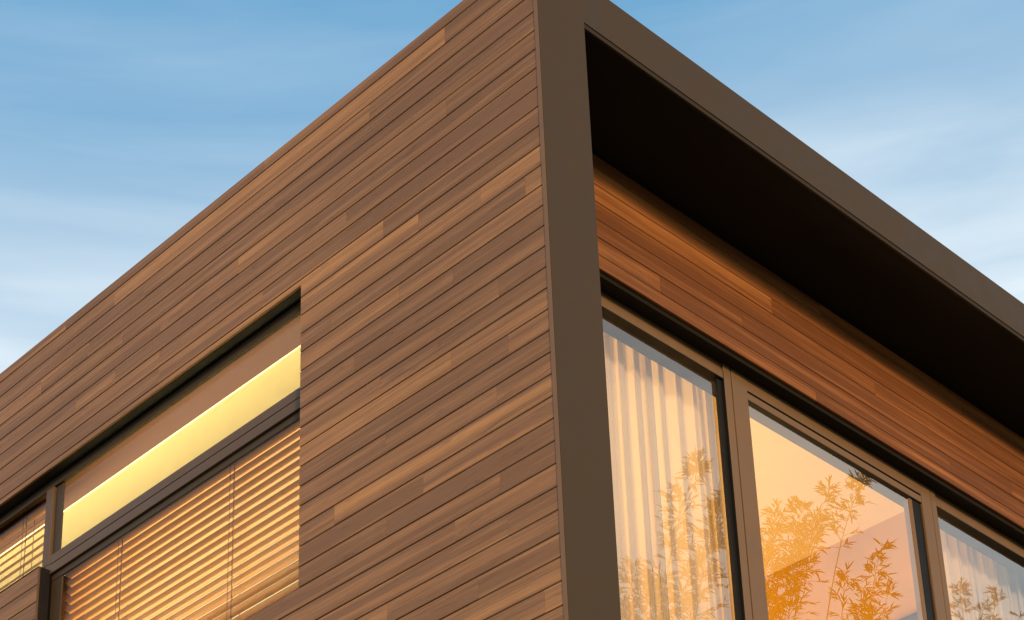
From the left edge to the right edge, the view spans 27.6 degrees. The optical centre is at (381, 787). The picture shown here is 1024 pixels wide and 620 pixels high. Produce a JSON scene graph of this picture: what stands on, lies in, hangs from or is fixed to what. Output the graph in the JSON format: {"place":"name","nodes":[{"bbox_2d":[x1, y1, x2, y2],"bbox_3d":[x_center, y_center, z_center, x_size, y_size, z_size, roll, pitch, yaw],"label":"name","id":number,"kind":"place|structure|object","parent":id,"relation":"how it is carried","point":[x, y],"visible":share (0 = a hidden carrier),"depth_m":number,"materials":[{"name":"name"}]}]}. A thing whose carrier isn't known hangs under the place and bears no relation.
{"place":"outdoors","nodes":[
{"label":"outdoors","id":0,"kind":"place"},
{"bbox_2d":[0,0,1023,619],"bbox_3d":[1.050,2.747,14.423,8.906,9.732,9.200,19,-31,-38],"label":"house","id":1,"kind":"structure","parent":0,"point":[412,282],"depth_m":11.55,"materials":[{"name":"brown wood"}]},
{"bbox_2d":[0,500,45,590],"bbox_3d":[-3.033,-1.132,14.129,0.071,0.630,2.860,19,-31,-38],"label":"venetian blind","id":2,"kind":"object","parent":1,"relation":"attached to","point":[24,521],"visible":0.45,"depth_m":13.46,"materials":[{"name":"brown wood"}]},
{"bbox_2d":[0,288,301,619],"bbox_3d":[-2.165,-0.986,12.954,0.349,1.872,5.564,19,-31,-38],"label":"window","id":3,"kind":"structure","parent":1,"relation":"in","point":[280,337],"depth_m":12.33,"materials":[{"name":"metal"}]},
{"bbox_2d":[63,420,300,619],"bbox_3d":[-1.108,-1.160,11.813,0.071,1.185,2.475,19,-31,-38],"label":"venetian blind","id":4,"kind":"object","parent":1,"relation":"attached to","point":[233,482],"visible":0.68,"depth_m":11.73,"materials":[{"name":"brown wood"}]},
{"bbox_2d":[603,332,734,619],"bbox_3d":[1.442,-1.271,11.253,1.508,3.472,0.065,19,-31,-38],"label":"curtain","id":5,"kind":"object","parent":1,"relation":"hanging from","point":[673,555],"visible":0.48,"depth_m":11.56,"materials":[{"name":"white fabric"}]},
{"bbox_2d":[601,298,744,619],"bbox_3d":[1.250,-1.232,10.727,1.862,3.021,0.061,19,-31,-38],"label":"sliding door","id":6,"kind":"structure","parent":1,"relation":"in","point":[610,312],"depth_m":11.55,"materials":[{"name":"brown metal"}]},
{"bbox_2d":[746,377,934,619],"bbox_3d":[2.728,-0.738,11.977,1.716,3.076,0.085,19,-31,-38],"label":"sliding door","id":7,"kind":"structure","parent":1,"relation":"in","point":[763,401],"depth_m":12.68,"materials":[{"name":"brown metal"}]},
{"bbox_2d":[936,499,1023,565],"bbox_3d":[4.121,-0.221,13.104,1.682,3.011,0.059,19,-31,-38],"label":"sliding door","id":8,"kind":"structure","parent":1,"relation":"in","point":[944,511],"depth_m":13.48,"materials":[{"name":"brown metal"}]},
{"bbox_2d":[940,529,1023,619],"bbox_3d":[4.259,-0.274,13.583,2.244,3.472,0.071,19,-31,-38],"label":"curtain","id":9,"kind":"object","parent":1,"relation":"hanging from","point":[980,586],"visible":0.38,"depth_m":13.74,"materials":[{"name":"white fabric"}]},
{"bbox_2d":[0,0,1023,372],"label":"sky","id":10,"kind":"structure","parent":0,"point":[121,121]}
]}

